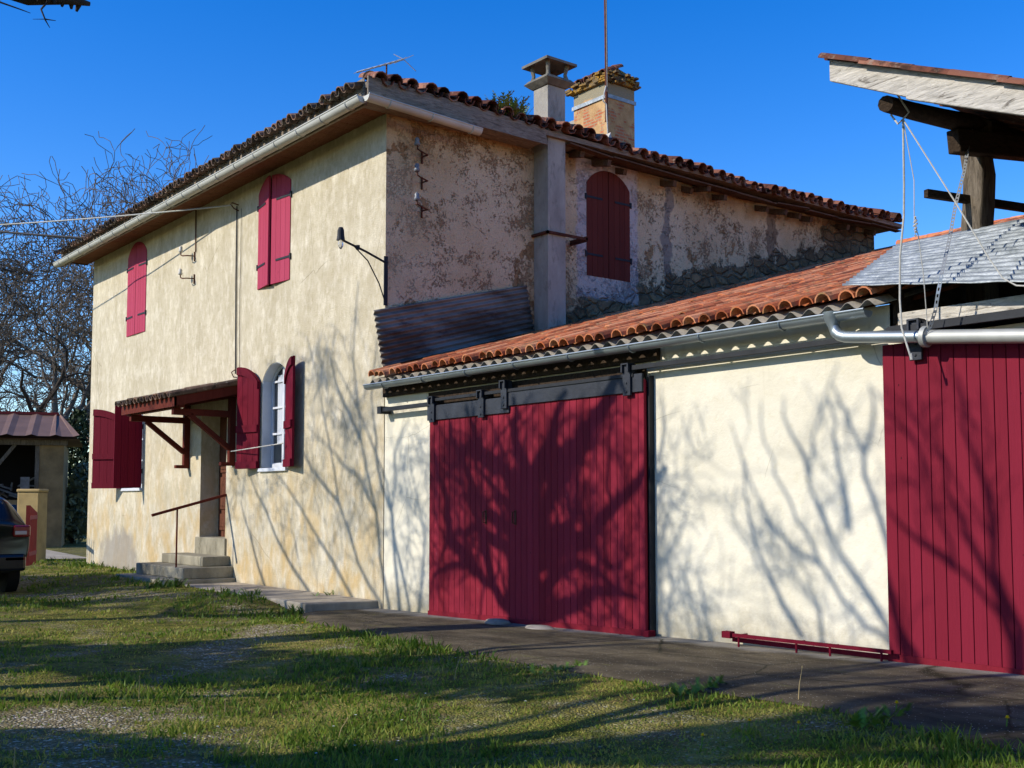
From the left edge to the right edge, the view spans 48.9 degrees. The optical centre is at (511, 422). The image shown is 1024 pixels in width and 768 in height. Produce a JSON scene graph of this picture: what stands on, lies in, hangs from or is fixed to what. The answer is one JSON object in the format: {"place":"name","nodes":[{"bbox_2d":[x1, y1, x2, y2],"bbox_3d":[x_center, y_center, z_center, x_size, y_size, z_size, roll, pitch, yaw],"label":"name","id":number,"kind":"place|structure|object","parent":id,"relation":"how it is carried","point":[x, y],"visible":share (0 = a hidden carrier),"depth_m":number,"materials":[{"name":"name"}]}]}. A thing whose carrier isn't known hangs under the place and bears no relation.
{"place":"outdoors","nodes":[
{"label":"outdoors","id":0,"kind":"place"},
{"bbox_2d":[46,550,85,558],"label":"road","id":1,"kind":"structure","parent":0,"point":[50,554],"depth_m":29.09,"materials":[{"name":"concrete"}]},
{"bbox_2d":[185,582,377,612],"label":"concrete pavement","id":2,"kind":"structure","parent":0,"point":[307,601],"depth_m":15.98,"materials":[{"name":"grey concrete"}]},
{"bbox_2d":[313,590,334,595],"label":"weed","id":3,"kind":"object","parent":2,"relation":"on","point":[327,593],"visible":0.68,"depth_m":16.52,"materials":[{"name":"green plant"}]},
{"bbox_2d":[0,538,1023,767],"bbox_3d":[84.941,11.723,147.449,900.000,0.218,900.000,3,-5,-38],"label":"lawn","id":4,"kind":"structure","parent":0,"point":[68,716],"depth_m":8.04,"materials":[{"name":"plant"}]},
{"bbox_2d":[0,293,23,410],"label":"bare tree","id":5,"kind":"object","parent":4,"relation":"on","point":[2,402],"visible":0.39,"depth_m":51.27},
{"bbox_2d":[0,497,30,591],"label":"parked car","id":6,"kind":"object","parent":4,"relation":"on","point":[14,536],"visible":0.99,"depth_m":18.20,"materials":[{"name":"paint"}]},
{"bbox_2d":[17,489,48,560],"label":"gate pillar","id":7,"kind":"structure","parent":4,"relation":"on","point":[36,499],"depth_m":26.46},
{"bbox_2d":[26,505,37,565],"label":"gate","id":8,"kind":"structure","parent":7,"relation":"attached to","point":[31,516],"depth_m":25.07,"materials":[{"name":"red metal"}]},
{"bbox_2d":[0,411,81,546],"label":"open shed","id":9,"kind":"structure","parent":4,"relation":"on","point":[34,444],"depth_m":35.02,"materials":[{"name":"beige paint"}]},
{"bbox_2d":[0,477,34,497],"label":"junk heap","id":10,"kind":"object","parent":9,"relation":"in","point":[24,483],"visible":0.5,"depth_m":34.72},
{"bbox_2d":[0,210,84,411],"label":"bare tree","id":11,"kind":"object","parent":4,"relation":"on","point":[4,369],"visible":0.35,"depth_m":59.02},
{"bbox_2d":[0,0,90,27],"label":"bare tree","id":12,"kind":"object","parent":4,"relation":"on","point":[78,4],"visible":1,"depth_m":10.32,"materials":[{"name":"brown plant"}]},
{"bbox_2d":[0,193,92,412],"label":"bare tree","id":13,"kind":"object","parent":4,"relation":"on","point":[46,401],"visible":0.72,"depth_m":39.46,"materials":[{"name":"brown plant"}]},
{"bbox_2d":[67,408,89,535],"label":"ivy","id":14,"kind":"object","parent":13,"relation":"attached to","point":[80,425],"visible":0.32,"depth_m":43.30,"materials":[{"name":"green plant"}]},
{"bbox_2d":[0,211,101,424],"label":"bare tree","id":15,"kind":"object","parent":4,"relation":"on","point":[78,332],"visible":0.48,"depth_m":48.87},
{"bbox_2d":[65,459,88,543],"bbox_3d":[-14.727,2.688,37.904,2.197,2.957,1.505,0,-4,5],"label":"shrub","id":16,"kind":"object","parent":4,"relation":"on","point":[77,527],"visible":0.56,"depth_m":37.68,"materials":[{"name":"green plant"}]},
{"bbox_2d":[74,561,103,566],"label":"weed","id":17,"kind":"object","parent":4,"relation":"on","point":[81,565],"visible":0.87,"depth_m":24.21,"materials":[{"name":"green plant"}]},
{"bbox_2d":[0,125,210,441],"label":"bare tree","id":18,"kind":"object","parent":4,"relation":"on","point":[64,243],"visible":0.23,"depth_m":56.04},
{"bbox_2d":[108,566,134,571],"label":"weed","id":19,"kind":"object","parent":4,"relation":"on","point":[119,569],"visible":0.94,"depth_m":22.89,"materials":[{"name":"green plant"}]},
{"bbox_2d":[145,577,187,587],"bbox_3d":[-5.603,2.576,18.285,0.806,0.184,0.367,3,-5,-38],"label":"weed","id":20,"kind":"object","parent":4,"relation":"on","point":[170,583],"visible":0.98,"depth_m":18.27,"materials":[{"name":"green plant"}]},
{"bbox_2d":[116,552,234,585],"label":"doorsteps","id":21,"kind":"object","parent":4,"relation":"on","point":[194,568],"visible":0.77,"depth_m":19.34,"materials":[{"name":"concrete"}]},
{"bbox_2d":[151,494,226,567],"bbox_3d":[-5.527,1.940,19.286,1.328,1.460,0.050,3,-5,-38],"label":"handrail","id":22,"kind":"object","parent":21,"relation":"on","point":[187,505],"visible":0.93,"depth_m":19.16,"materials":[{"name":"brown metal"}]},
{"bbox_2d":[218,588,261,596],"bbox_3d":[-3.950,2.464,16.406,0.688,0.126,0.287,3,-5,-38],"label":"weed","id":23,"kind":"object","parent":4,"relation":"on","point":[243,593],"visible":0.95,"depth_m":16.39,"materials":[{"name":"green plant"}]},
{"bbox_2d":[268,604,303,614],"bbox_3d":[-2.977,2.498,15.117,0.707,0.125,0.241,3,-5,-38],"label":"weed","id":24,"kind":"object","parent":4,"relation":"on","point":[285,611],"visible":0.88,"depth_m":15.07,"materials":[{"name":"green plant"}]},
{"bbox_2d":[53,55,901,608],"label":"stone house","id":25,"kind":"structure","parent":4,"relation":"on","point":[279,439],"depth_m":18.55,"materials":[{"name":"paint"}]},
{"bbox_2d":[0,231,80,238],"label":"power cable","id":26,"kind":"object","parent":25,"relation":"attached to","point":[43,235],"visible":0.97,"depth_m":25.30,"materials":[{"name":"black metal"}]},
{"bbox_2d":[121,414,142,490],"bbox_3d":[-7.808,0.545,23.492,0.280,1.750,1.140,3,-5,-38],"label":"window","id":27,"kind":"structure","parent":25,"relation":"in","point":[122,489],"depth_m":23.48,"materials":[{"name":"white paint"}]},
{"bbox_2d":[178,268,194,283],"bbox_3d":[-6.161,-2.775,21.247,0.340,0.300,0.147,-1,-4,16],"label":"insulator bracket","id":28,"kind":"object","parent":25,"relation":"attached to","point":[180,273],"visible":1,"depth_m":21.25,"materials":[{"name":"ceramic"}]},
{"bbox_2d":[179,246,194,260],"bbox_3d":[-6.161,-3.204,21.277,0.340,0.300,0.147,-1,-4,16],"label":"insulator bracket","id":29,"kind":"object","parent":25,"relation":"attached to","point":[180,249],"visible":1,"depth_m":21.30,"materials":[{"name":"ceramic"}]},
{"bbox_2d":[195,210,196,251],"bbox_3d":[-5.973,-3.625,21.276,0.024,0.801,0.041,3,-5,-38],"label":"cable conduit","id":30,"kind":"object","parent":25,"relation":"attached to","point":[195,228],"visible":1,"depth_m":21.27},
{"bbox_2d":[218,417,226,536],"bbox_3d":[-5.091,0.948,20.435,0.100,2.240,1.110,3,-5,-38],"label":"door","id":31,"kind":"structure","parent":25,"relation":"in","point":[223,420],"depth_m":20.70,"materials":[{"name":"wood"}]},
{"bbox_2d":[230,202,241,377],"bbox_3d":[-4.840,-2.337,19.635,0.184,3.099,0.236,3,-5,-38],"label":"wall cable","id":32,"kind":"object","parent":25,"relation":"attached to","point":[236,209],"depth_m":19.72,"materials":[{"name":"black metal"}]},
{"bbox_2d":[0,205,230,224],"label":"power cable","id":33,"kind":"object","parent":32,"relation":"attached to","point":[119,215],"visible":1,"depth_m":21.56,"materials":[{"name":"metal"}]},
{"bbox_2d":[257,362,287,471],"bbox_3d":[-3.811,-0.097,18.462,0.280,1.790,1.000,3,-5,-38],"label":"window","id":34,"kind":"structure","parent":25,"relation":"in","point":[273,405],"depth_m":18.78,"materials":[{"name":"white paint"}]},
{"bbox_2d":[336,227,387,305],"bbox_3d":[-2.085,-2.168,15.656,0.800,1.010,0.120,3,-5,-38],"label":"wall lamp","id":35,"kind":"object","parent":25,"relation":"attached to","point":[340,239],"visible":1,"depth_m":15.75,"materials":[{"name":"black metal"}]},
{"bbox_2d":[354,54,415,73],"bbox_3d":[-2.228,-5.771,20.158,1.339,1.727,0.460,-2,-4,25],"label":"tv antenna","id":36,"kind":"object","parent":25,"relation":"attached to","point":[392,62],"visible":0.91,"depth_m":20.14,"materials":[{"name":"metal"}]},
{"bbox_2d":[414,163,427,189],"bbox_3d":[-1.294,-3.549,16.188,0.147,0.300,0.342,-1,-4,15],"label":"insulator bracket","id":37,"kind":"object","parent":25,"relation":"attached to","point":[416,168],"visible":1,"depth_m":16.08,"materials":[{"name":"white ceramic"}]},
{"bbox_2d":[414,137,427,163],"bbox_3d":[-1.294,-3.929,16.214,0.147,0.300,0.342,-1,-4,15],"label":"insulator bracket","id":38,"kind":"object","parent":25,"relation":"attached to","point":[417,142],"visible":1,"depth_m":16.11,"materials":[{"name":"white ceramic"}]},
{"bbox_2d":[414,192,427,217],"bbox_3d":[-1.294,-3.131,16.159,0.147,0.300,0.342,-1,-4,15],"label":"insulator bracket","id":39,"kind":"object","parent":25,"relation":"attached to","point":[416,197],"visible":1,"depth_m":16.05,"materials":[{"name":"white ceramic"}]},
{"bbox_2d":[485,90,533,116],"bbox_3d":[-0.117,-4.805,17.042,1.157,0.444,0.801,3,-5,-38],"label":"roof plant","id":40,"kind":"object","parent":25,"relation":"on","point":[514,105],"visible":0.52,"depth_m":16.90,"materials":[{"name":"green plant"}]},
{"bbox_2d":[603,0,607,132],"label":"antenna mast","id":41,"kind":"object","parent":25,"relation":"attached to","point":[605,93],"visible":1,"depth_m":20.70,"materials":[{"name":"metal"}]},
{"bbox_2d":[526,660,587,674],"bbox_3d":[0.392,1.975,9.161,0.715,0.081,0.206,3,-5,-38],"label":"weed","id":42,"kind":"object","parent":4,"relation":"on","point":[552,667],"visible":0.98,"depth_m":9.14,"materials":[{"name":"green plant"}]},
{"bbox_2d":[363,215,1023,674],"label":"barn","id":43,"kind":"structure","parent":4,"relation":"on","point":[813,457],"depth_m":10.76,"materials":[{"name":"beige paint"}]},
{"bbox_2d":[373,285,534,366],"bbox_3d":[-0.789,-1.449,16.550,2.880,1.480,0.065,3,-5,-38],"label":"corrugated sheet","id":44,"kind":"object","parent":43,"relation":"attached to","point":[411,332],"visible":1,"depth_m":16.46,"materials":[{"name":"metal"}]},
{"bbox_2d":[427,390,509,619],"bbox_3d":[-0.566,1.027,13.901,0.130,2.820,1.720,3,-5,-38],"label":"sliding door","id":45,"kind":"structure","parent":43,"relation":"in","point":[469,495],"depth_m":13.86,"materials":[{"name":"red paint"}]},
{"bbox_2d":[499,363,647,635],"bbox_3d":[0.615,0.862,12.405,0.130,2.860,2.335,3,-5,-38],"label":"sliding door","id":46,"kind":"structure","parent":43,"relation":"in","point":[579,519],"depth_m":12.27,"materials":[{"name":"red paint"}]},
{"bbox_2d":[818,53,1023,302],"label":"hangar","id":47,"kind":"structure","parent":43,"relation":"on","point":[989,107],"depth_m":9.07,"materials":[{"name":"brown wood"}]},
{"bbox_2d":[890,96,912,359],"bbox_3d":[3.047,-1.526,8.809,0.146,2.056,0.331,-1,-4,14],"label":"hanging rope","id":48,"kind":"object","parent":47,"relation":"hanging from","point":[903,220],"visible":0.95,"depth_m":8.88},
{"bbox_2d":[903,123,927,327],"bbox_3d":[3.175,-1.544,8.809,0.328,1.632,0.050,4,-6,-44],"label":"hanging rope","id":49,"kind":"object","parent":47,"relation":"hanging from","point":[915,226],"visible":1,"depth_m":8.78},
{"bbox_2d":[923,129,972,340],"bbox_3d":[3.625,-1.648,9.336,0.192,2.072,1.358,-3,-5,34],"label":"chain","id":50,"kind":"object","parent":47,"relation":"hanging from","point":[942,273],"visible":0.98,"depth_m":8.90,"materials":[{"name":"metal"}]},
{"bbox_2d":[903,120,1023,286],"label":"hanging rope","id":51,"kind":"object","parent":47,"relation":"hanging from","point":[959,208],"visible":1,"depth_m":8.49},
{"bbox_2d":[842,218,1023,285],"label":"roof sheet","id":52,"kind":"object","parent":43,"relation":"on","point":[968,261],"visible":0.98,"depth_m":9.29,"materials":[{"name":"grey metal"}]},
{"bbox_2d":[882,318,1023,674],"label":"sliding door","id":53,"kind":"structure","parent":43,"relation":"in","point":[954,413],"depth_m":8.82,"materials":[{"name":"red paint"}]},
{"bbox_2d":[842,702,912,727],"bbox_3d":[2.180,1.740,6.759,0.675,0.108,0.226,4,-6,-45],"label":"weed","id":54,"kind":"object","parent":4,"relation":"on","point":[858,719],"visible":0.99,"depth_m":6.71,"materials":[{"name":"green plant"}]},
{"bbox_2d":[0,0,1023,480],"label":"sky","id":55,"kind":"structure","parent":0,"point":[737,87],"materials":[{"name":"blue"}]},
{"bbox_2d":[300,608,1023,752],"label":"paved apron","id":56,"kind":"object","parent":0,"point":[985,702],"visible":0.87,"depth_m":8.81,"materials":[{"name":"grey concrete"}]},
{"bbox_2d":[485,618,510,624],"bbox_3d":[-0.181,2.319,13.073,0.251,0.108,0.412,3,-5,-38],"label":"stone","id":57,"kind":"object","parent":56,"relation":"on","point":[495,621],"visible":0.79,"depth_m":12.95,"materials":[{"name":"grey stone"}]},
{"bbox_2d":[525,625,554,629],"bbox_3d":[0.298,2.274,12.436,0.265,0.091,0.487,3,-5,-38],"label":"stone","id":58,"kind":"object","parent":56,"relation":"on","point":[542,627],"visible":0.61,"depth_m":12.33,"materials":[{"name":"white stone"}]},
{"bbox_2d":[665,674,726,695],"bbox_3d":[1.309,1.853,8.011,0.692,0.107,0.212,3,-5,-38],"label":"weed","id":59,"kind":"object","parent":56,"relation":"on","point":[694,687],"visible":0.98,"depth_m":7.97,"materials":[{"name":"green plant"}]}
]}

